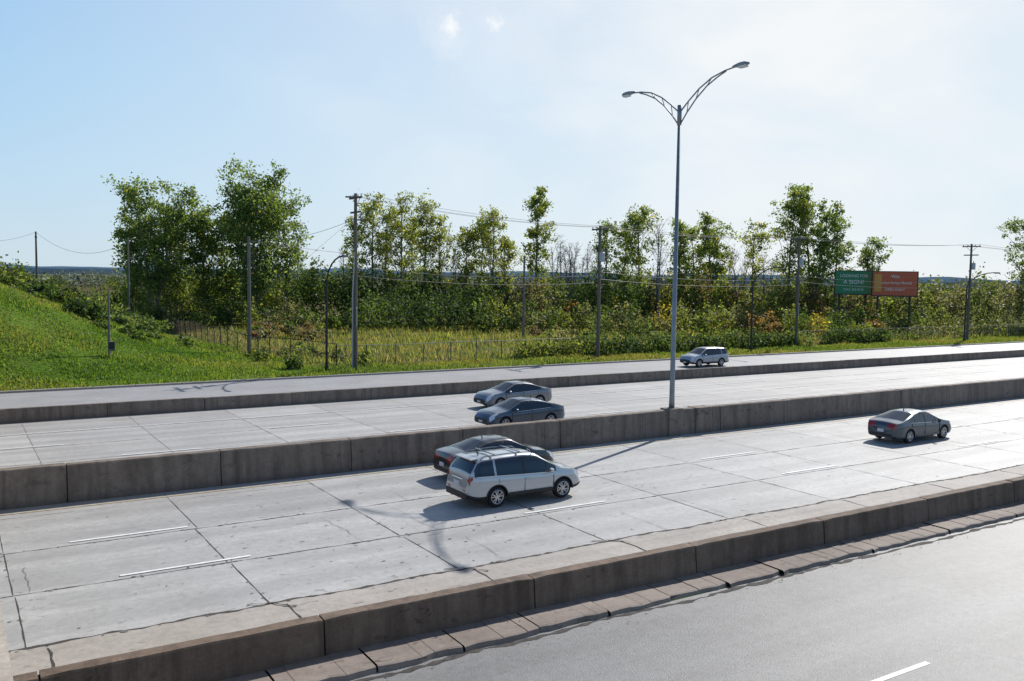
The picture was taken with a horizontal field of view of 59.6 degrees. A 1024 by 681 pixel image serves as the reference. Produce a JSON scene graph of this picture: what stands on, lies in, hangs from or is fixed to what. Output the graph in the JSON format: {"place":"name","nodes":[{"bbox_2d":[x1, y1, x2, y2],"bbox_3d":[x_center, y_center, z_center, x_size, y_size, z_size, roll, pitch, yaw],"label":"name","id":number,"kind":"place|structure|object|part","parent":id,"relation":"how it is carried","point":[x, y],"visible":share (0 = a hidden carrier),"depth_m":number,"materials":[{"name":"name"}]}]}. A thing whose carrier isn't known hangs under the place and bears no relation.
{"place":"outdoors","nodes":[
{"label":"outdoors","id":0,"kind":"place"},
{"bbox_2d":[0,264,1022,286],"bbox_3d":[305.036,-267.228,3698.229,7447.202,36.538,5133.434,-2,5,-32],"label":"distant hills","id":1,"kind":"structure","parent":0,"point":[51,269],"depth_m":1895.70,"materials":[{"name":"green plant"}]},
{"bbox_2d":[0,341,1023,408],"bbox_3d":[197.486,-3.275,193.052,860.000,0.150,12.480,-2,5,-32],"label":"frontage road","id":2,"kind":"structure","parent":0,"point":[59,396],"depth_m":67.04,"materials":[{"name":"concrete"}]},
{"bbox_2d":[680,345,728,366],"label":"silver crossover","id":3,"kind":"object","parent":2,"relation":"on","point":[700,356],"visible":1,"depth_m":79.07,"materials":[{"name":"grey paint"}]},
{"bbox_2d":[696,354,724,362],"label":"trim","id":4,"kind":"structure","parent":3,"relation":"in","point":[705,354],"depth_m":79.12,"materials":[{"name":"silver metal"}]},
{"bbox_2d":[0,274,1023,671],"bbox_3d":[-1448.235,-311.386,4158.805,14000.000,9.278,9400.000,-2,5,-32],"label":"ground","id":5,"kind":"structure","parent":0,"point":[66,352],"depth_m":72.01,"materials":[{"name":"green plant"}]},
{"bbox_2d":[0,601,12,680],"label":"overpass bridge","id":6,"kind":"structure","parent":5,"relation":"on","point":[5,670],"depth_m":1.86,"materials":[{"name":"concrete"}]},
{"bbox_2d":[35,231,37,279],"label":"wooden pole","id":7,"kind":"object","parent":5,"relation":"on","point":[36,265],"visible":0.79,"depth_m":129.43,"materials":[{"name":"brown wood"}]},
{"bbox_2d":[107,290,110,354],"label":"wooden pole","id":8,"kind":"object","parent":5,"relation":"on","point":[108,311],"visible":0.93,"depth_m":69.58,"materials":[{"name":"wood"}]},
{"bbox_2d":[108,341,114,356],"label":"utility box","id":9,"kind":"object","parent":5,"relation":"on","point":[111,345],"visible":0.79,"depth_m":69.46,"materials":[{"name":"black metal"}]},
{"bbox_2d":[127,237,129,311],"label":"wooden pole","id":10,"kind":"object","parent":5,"relation":"on","point":[128,283],"visible":0.89,"depth_m":117.65,"materials":[{"name":"wood"}]},
{"bbox_2d":[107,209,159,315],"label":"cottonwood tree","id":11,"kind":"object","parent":5,"relation":"on","point":[134,293],"visible":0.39,"depth_m":129.43,"materials":[{"name":"green plant"}]},
{"bbox_2d":[101,172,204,309],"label":"cottonwood tree","id":12,"kind":"object","parent":5,"relation":"on","point":[161,272],"visible":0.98,"depth_m":126.52,"materials":[{"name":"green plant"}]},
{"bbox_2d":[0,282,339,390],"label":"embankment grass","id":13,"kind":"structure","parent":5,"relation":"on","point":[208,349],"depth_m":69.58,"materials":[{"name":"green plant"}]},
{"bbox_2d":[143,210,200,321],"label":"cottonwood tree","id":14,"kind":"object","parent":5,"relation":"on","point":[181,288],"visible":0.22,"depth_m":133.05,"materials":[{"name":"green plant"}]},
{"bbox_2d":[0,251,372,369],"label":"embankment shrubs","id":15,"kind":"object","parent":5,"relation":"on","point":[92,307],"visible":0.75,"depth_m":86.17,"materials":[{"name":"green plant"}]},
{"bbox_2d":[173,196,232,324],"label":"cottonwood tree","id":16,"kind":"object","parent":5,"relation":"on","point":[200,227],"visible":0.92,"depth_m":130.12,"materials":[{"name":"green plant"}]},
{"bbox_2d":[197,199,254,325],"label":"cottonwood tree","id":17,"kind":"object","parent":5,"relation":"on","point":[227,276],"visible":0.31,"depth_m":131.77,"materials":[{"name":"green plant"}]},
{"bbox_2d":[148,314,336,364],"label":"chain link fence","id":18,"kind":"object","parent":5,"relation":"on","point":[214,333],"visible":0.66,"depth_m":90.78,"materials":[{"name":"metal"}]},
{"bbox_2d":[247,236,251,351],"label":"wooden pole","id":19,"kind":"object","parent":5,"relation":"on","point":[249,344],"visible":0.89,"depth_m":85.31,"materials":[{"name":"wood"}]},
{"bbox_2d":[197,153,303,324],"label":"cottonwood tree","id":20,"kind":"object","parent":5,"relation":"on","point":[250,213],"visible":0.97,"depth_m":124.95,"materials":[{"name":"green plant"}]},
{"bbox_2d":[262,187,313,319],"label":"cottonwood tree","id":21,"kind":"object","parent":5,"relation":"on","point":[293,226],"visible":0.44,"depth_m":131.13,"materials":[{"name":"green plant"}]},
{"bbox_2d":[325,255,348,369],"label":"curved street lamp","id":22,"kind":"object","parent":5,"relation":"on","point":[326,330],"visible":0.9,"depth_m":70.28,"materials":[{"name":"black metal"}]},
{"bbox_2d":[336,244,353,311],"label":"bare tree","id":23,"kind":"object","parent":5,"relation":"on","point":[346,264],"visible":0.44,"depth_m":147.47,"materials":[{"name":"brown plant"}]},
{"bbox_2d":[345,193,367,368],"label":"utility pole","id":24,"kind":"object","parent":5,"relation":"on","point":[354,321],"visible":0.98,"depth_m":72.07,"materials":[{"name":"brown wood"}]},
{"bbox_2d":[1,194,1023,332],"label":"overhead wires","id":25,"kind":"object","parent":24,"relation":"attached to","point":[604,270],"visible":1,"depth_m":89.74,"materials":[{"name":"grey"}]},
{"bbox_2d":[341,215,379,299],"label":"poplar tree","id":26,"kind":"object","parent":5,"relation":"on","point":[350,242],"visible":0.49,"depth_m":144.87,"materials":[{"name":"green plant"}]},
{"bbox_2d":[357,189,398,318],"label":"poplar tree","id":27,"kind":"object","parent":5,"relation":"on","point":[367,209],"visible":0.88,"depth_m":143.56,"materials":[{"name":"green plant"}]},
{"bbox_2d":[371,201,400,322],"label":"poplar tree","id":28,"kind":"object","parent":5,"relation":"on","point":[388,227],"visible":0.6,"depth_m":147.87,"materials":[{"name":"green plant"}]},
{"bbox_2d":[379,190,418,294],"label":"poplar tree","id":29,"kind":"object","parent":5,"relation":"on","point":[399,226],"visible":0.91,"depth_m":145.22,"materials":[{"name":"green plant"}]},
{"bbox_2d":[397,214,428,319],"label":"poplar tree","id":30,"kind":"object","parent":5,"relation":"on","point":[412,220],"visible":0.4,"depth_m":149.90,"materials":[{"name":"green plant"}]},
{"bbox_2d":[406,188,447,321],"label":"poplar tree","id":31,"kind":"object","parent":5,"relation":"on","point":[422,232],"visible":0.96,"depth_m":144.80,"materials":[{"name":"green plant"}]},
{"bbox_2d":[420,214,460,321],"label":"poplar tree","id":32,"kind":"object","parent":5,"relation":"on","point":[441,236],"visible":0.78,"depth_m":146.07,"materials":[{"name":"green plant"}]},
{"bbox_2d":[336,338,571,364],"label":"chain link fence","id":33,"kind":"object","parent":5,"relation":"on","point":[450,345],"visible":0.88,"depth_m":80.39,"materials":[{"name":"grey metal"}]},
{"bbox_2d":[449,248,460,298],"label":"bare tree","id":34,"kind":"object","parent":5,"relation":"on","point":[454,272],"visible":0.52,"depth_m":149.25,"materials":[{"name":"brown plant"}]},
{"bbox_2d":[447,223,481,319],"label":"poplar tree","id":35,"kind":"object","parent":5,"relation":"on","point":[464,247],"visible":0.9,"depth_m":146.54,"materials":[{"name":"green plant"}]},
{"bbox_2d":[467,215,495,290],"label":"poplar tree","id":36,"kind":"object","parent":5,"relation":"on","point":[481,252],"visible":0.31,"depth_m":148.67,"materials":[{"name":"green plant"}]},
{"bbox_2d":[472,205,512,323],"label":"poplar tree","id":37,"kind":"object","parent":5,"relation":"on","point":[494,223],"visible":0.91,"depth_m":144.76,"materials":[{"name":"green plant"}]},
{"bbox_2d":[494,233,523,299],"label":"poplar tree","id":38,"kind":"object","parent":5,"relation":"on","point":[509,244],"visible":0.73,"depth_m":148.97,"materials":[{"name":"green plant"}]},
{"bbox_2d":[0,357,1023,675],"bbox_3d":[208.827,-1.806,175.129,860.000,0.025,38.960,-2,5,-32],"label":"highway","id":39,"kind":"structure","parent":5,"relation":"on","point":[94,579],"depth_m":29.96,"materials":[{"name":"concrete"}]},
{"bbox_2d":[433,434,553,473],"bbox_3d":[-0.649,4.407,34.928,4.752,1.557,2.170,-2,5,-32],"label":"dark sedan","id":40,"kind":"object","parent":39,"relation":"on","point":[445,457],"visible":0.32,"depth_m":34.19,"materials":[{"name":"grey paint"}]},
{"bbox_2d":[0,377,1023,509],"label":"median barrier","id":41,"kind":"object","parent":39,"relation":"on","point":[41,485],"visible":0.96,"depth_m":35.71,"materials":[{"name":"concrete"}]},
{"bbox_2d":[473,379,551,405],"bbox_3d":[0.073,3.115,53.310,4.752,1.556,2.170,-2,5,-32],"label":"grey coupe","id":42,"kind":"object","parent":39,"relation":"on","point":[499,393],"visible":0.75,"depth_m":52.61,"materials":[{"name":"grey paint"}]},
{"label":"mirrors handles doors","id":43,"kind":"part","parent":42,"relation":"part of","materials":[{"name":"grey paint"}]},
{"bbox_2d":[446,445,579,506],"bbox_3d":[0.114,4.576,31.096,4.715,1.782,2.170,-2,5,-32],"label":"silver suv","id":44,"kind":"object","parent":39,"relation":"on","point":[494,477],"visible":1,"depth_m":30.12,"materials":[{"name":"grey paint"}]},
{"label":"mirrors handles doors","id":45,"kind":"part","parent":44,"relation":"part of","materials":[{"name":"silver metal"}]},
{"bbox_2d":[474,396,564,424],"bbox_3d":[0.420,3.632,46.217,4.752,1.536,2.170,-2,5,-32],"label":"blue grey sedan","id":46,"kind":"object","parent":39,"relation":"on","point":[517,409],"visible":0.84,"depth_m":45.50,"materials":[{"name":"blue paint"}]},
{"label":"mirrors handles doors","id":47,"kind":"part","parent":46,"relation":"part of","materials":[{"name":"blue paint"}]},
{"bbox_2d":[660,405,711,436],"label":"pole plinth","id":48,"kind":"structure","parent":39,"relation":"on","point":[703,418],"depth_m":44.62,"materials":[{"name":"concrete"}]},
{"bbox_2d":[622,61,749,408],"bbox_3d":[7.992,-4.629,43.566,0.400,16.044,8.660,-2,5,-32],"label":"double arm street lamp","id":49,"kind":"object","parent":48,"relation":"on","point":[741,65],"visible":1,"depth_m":43.53,"materials":[{"name":"metal"}]},
{"bbox_2d":[868,408,951,442],"bbox_3d":[19.652,4.054,44.068,4.752,1.537,2.170,-2,5,-32],"label":"grey sedan","id":50,"kind":"object","parent":39,"relation":"on","point":[907,425],"visible":1,"depth_m":43.10,"materials":[{"name":"grey paint"}]},
{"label":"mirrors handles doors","id":51,"kind":"part","parent":50,"relation":"part of","materials":[{"name":"grey paint"}]},
{"bbox_2d":[0,350,1023,423],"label":"concrete barrier","id":52,"kind":"object","parent":5,"relation":"on","point":[63,412],"visible":0.98,"depth_m":56.46,"materials":[{"name":"grey concrete"}]},
{"bbox_2d":[13,476,1023,680],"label":"concrete barrier","id":53,"kind":"object","parent":5,"relation":"on","point":[219,657],"visible":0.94,"depth_m":19.75,"materials":[{"name":"grey concrete"}]},
{"bbox_2d":[522,256,525,337],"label":"wooden pole","id":54,"kind":"object","parent":5,"relation":"on","point":[523,318],"visible":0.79,"depth_m":110.50,"materials":[{"name":"wood"}]},
{"bbox_2d":[29,269,1023,306],"bbox_3d":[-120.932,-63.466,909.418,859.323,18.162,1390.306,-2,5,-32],"label":"distant treeline","id":55,"kind":"object","parent":5,"relation":"on","point":[75,278],"visible":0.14,"depth_m":420.18,"materials":[{"name":"green plant"}]},
{"bbox_2d":[517,186,557,324],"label":"poplar tree","id":56,"kind":"object","parent":5,"relation":"on","point":[538,213],"visible":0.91,"depth_m":141.61,"materials":[{"name":"green plant"}]},
{"bbox_2d":[134,281,958,344],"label":"scrub bushes","id":57,"kind":"object","parent":5,"relation":"on","point":[299,324],"visible":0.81,"depth_m":122.26,"materials":[{"name":"green plant"}]},
{"bbox_2d":[546,243,566,320],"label":"bare tree","id":58,"kind":"object","parent":5,"relation":"on","point":[550,273],"visible":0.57,"depth_m":151.29,"materials":[{"name":"brown plant"}]},
{"bbox_2d":[92,248,1023,330],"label":"shrub thicket","id":59,"kind":"object","parent":5,"relation":"on","point":[928,299],"visible":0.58,"depth_m":137.45,"materials":[{"name":"green plant"}]},
{"bbox_2d":[553,232,581,297],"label":"bare tree","id":60,"kind":"object","parent":5,"relation":"on","point":[564,261],"visible":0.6,"depth_m":149.58,"materials":[{"name":"brown plant"}]},
{"bbox_2d":[556,246,580,302],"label":"bare tree","id":61,"kind":"object","parent":5,"relation":"on","point":[566,274],"visible":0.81,"depth_m":145.38,"materials":[{"name":"brown plant"}]},
{"bbox_2d":[562,243,589,295],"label":"bare tree","id":62,"kind":"object","parent":5,"relation":"on","point":[582,266],"visible":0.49,"depth_m":151.46,"materials":[{"name":"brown plant"}]},
{"bbox_2d":[580,243,597,292],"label":"bare tree","id":63,"kind":"object","parent":5,"relation":"on","point":[587,255],"visible":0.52,"depth_m":149.64,"materials":[{"name":"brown plant"}]},
{"bbox_2d":[172,316,1023,365],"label":"field weeds","id":64,"kind":"object","parent":5,"relation":"on","point":[417,336],"visible":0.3,"depth_m":103.50,"materials":[{"name":"green plant"}]},
{"bbox_2d":[592,225,608,357],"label":"utility pole","id":65,"kind":"object","parent":5,"relation":"on","point":[601,256],"visible":0.99,"depth_m":85.68,"materials":[{"name":"brown wood"}]},
{"bbox_2d":[587,218,623,311],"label":"poplar tree","id":66,"kind":"object","parent":5,"relation":"on","point":[605,246],"visible":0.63,"depth_m":145.06,"materials":[{"name":"green plant"}]},
{"bbox_2d":[608,224,643,321],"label":"poplar tree","id":67,"kind":"object","parent":5,"relation":"on","point":[621,246],"visible":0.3,"depth_m":149.14,"materials":[{"name":"green plant"}]},
{"bbox_2d":[609,203,671,299],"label":"cottonwood tree","id":68,"kind":"object","parent":5,"relation":"on","point":[638,222],"visible":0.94,"depth_m":144.36,"materials":[{"name":"green plant"}]},
{"bbox_2d":[657,271,660,326],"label":"wooden pole","id":69,"kind":"object","parent":5,"relation":"on","point":[658,295],"visible":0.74,"depth_m":124.95,"materials":[{"name":"wood"}]},
{"bbox_2d":[649,219,670,313],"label":"tree","id":70,"kind":"object","parent":5,"relation":"on","point":[659,260],"visible":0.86,"depth_m":142.76,"materials":[{"name":"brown plant"}]},
{"bbox_2d":[300,334,1023,374],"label":"verge grass","id":71,"kind":"structure","parent":5,"relation":"on","point":[464,362],"depth_m":86.19,"materials":[{"name":"green plant"}]},
{"bbox_2d":[662,217,700,316],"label":"cottonwood tree","id":72,"kind":"object","parent":5,"relation":"on","point":[682,246],"visible":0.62,"depth_m":142.82,"materials":[{"name":"green plant"}]},
{"bbox_2d":[681,226,716,315],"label":"cottonwood tree","id":73,"kind":"object","parent":5,"relation":"on","point":[696,273],"visible":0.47,"depth_m":147.96,"materials":[{"name":"green plant"}]},
{"bbox_2d":[690,210,737,305],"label":"cottonwood tree","id":74,"kind":"object","parent":5,"relation":"on","point":[712,246],"visible":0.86,"depth_m":144.45,"materials":[{"name":"green plant"}]},
{"bbox_2d":[720,245,738,304],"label":"bare tree","id":75,"kind":"object","parent":5,"relation":"on","point":[729,268],"visible":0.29,"depth_m":150.02,"materials":[{"name":"brown plant"}]},
{"bbox_2d":[731,250,757,301],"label":"bare tree","id":76,"kind":"object","parent":5,"relation":"on","point":[744,270],"visible":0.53,"depth_m":149.34,"materials":[{"name":"brown plant"}]},
{"bbox_2d":[737,217,776,301],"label":"poplar tree","id":77,"kind":"object","parent":5,"relation":"on","point":[755,269],"visible":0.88,"depth_m":147.03,"materials":[{"name":"green plant"}]},
{"bbox_2d":[757,250,775,302],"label":"bare tree","id":78,"kind":"object","parent":5,"relation":"on","point":[763,275],"visible":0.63,"depth_m":149.28,"materials":[{"name":"brown plant"}]},
{"bbox_2d":[510,319,1023,357],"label":"vine hedge","id":79,"kind":"object","parent":5,"relation":"on","point":[729,340],"visible":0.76,"depth_m":98.61,"materials":[{"name":"green plant"}]},
{"bbox_2d":[749,267,784,350],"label":"curved street lamp","id":80,"kind":"object","parent":5,"relation":"on","point":[750,347],"visible":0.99,"depth_m":96.65,"materials":[{"name":"black metal"}]},
{"bbox_2d":[764,183,818,306],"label":"cottonwood tree","id":81,"kind":"object","parent":5,"relation":"on","point":[799,207],"visible":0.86,"depth_m":140.28,"materials":[{"name":"green plant"}]},
{"bbox_2d":[791,236,808,345],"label":"utility pole","id":82,"kind":"object","parent":5,"relation":"on","point":[800,262],"visible":0.98,"depth_m":104.23,"materials":[{"name":"brown wood"}]},
{"bbox_2d":[784,183,851,317],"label":"cottonwood tree","id":83,"kind":"object","parent":5,"relation":"on","point":[822,246],"visible":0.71,"depth_m":143.02,"materials":[{"name":"green plant"}]},
{"bbox_2d":[814,216,857,311],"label":"cottonwood tree","id":84,"kind":"object","parent":5,"relation":"on","point":[841,245],"visible":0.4,"depth_m":145.27,"materials":[{"name":"green plant"}]},
{"bbox_2d":[834,270,871,328],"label":"billboard","id":85,"kind":"object","parent":5,"relation":"on","point":[856,277],"visible":0.98,"depth_m":134.58,"materials":[{"name":"green"}]},
{"bbox_2d":[854,236,892,319],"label":"poplar tree","id":86,"kind":"object","parent":5,"relation":"on","point":[866,256],"visible":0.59,"depth_m":150.38,"materials":[{"name":"green plant"}]},
{"bbox_2d":[871,271,918,322],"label":"billboard","id":87,"kind":"object","parent":5,"relation":"on","point":[903,284],"visible":0.91,"depth_m":132.57,"materials":[{"name":"red"}]},
{"bbox_2d":[800,324,1023,344],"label":"chain link fence","id":88,"kind":"object","parent":5,"relation":"on","point":[943,330],"visible":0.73,"depth_m":122.44,"materials":[{"name":"grey metal"}]},
{"bbox_2d":[962,244,980,339],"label":"utility pole","id":89,"kind":"object","parent":5,"relation":"on","point":[972,266],"visible":1,"depth_m":120.44,"materials":[{"name":"brown wood"}]},
{"bbox_2d":[963,272,999,341],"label":"curved street lamp","id":90,"kind":"object","parent":5,"relation":"on","point":[964,339],"visible":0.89,"depth_m":116.31,"materials":[{"name":"black metal"}]},
{"bbox_2d":[997,216,1023,301],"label":"cottonwood tree","id":91,"kind":"object","parent":5,"relation":"on","point":[1015,228],"visible":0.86,"depth_m":151.19,"materials":[{"name":"green plant"}]},
{"bbox_2d":[0,0,1023,280],"label":"sky","id":92,"kind":"structure","parent":0,"point":[908,115],"materials":[{"name":"blue"}]},
{"bbox_2d":[220,500,1023,680],"bbox_3d":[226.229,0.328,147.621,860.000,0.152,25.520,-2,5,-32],"label":"service road","id":93,"kind":"structure","parent":0,"point":[944,605],"depth_m":19.70,"materials":[{"name":"grey asphalt"}]}
]}

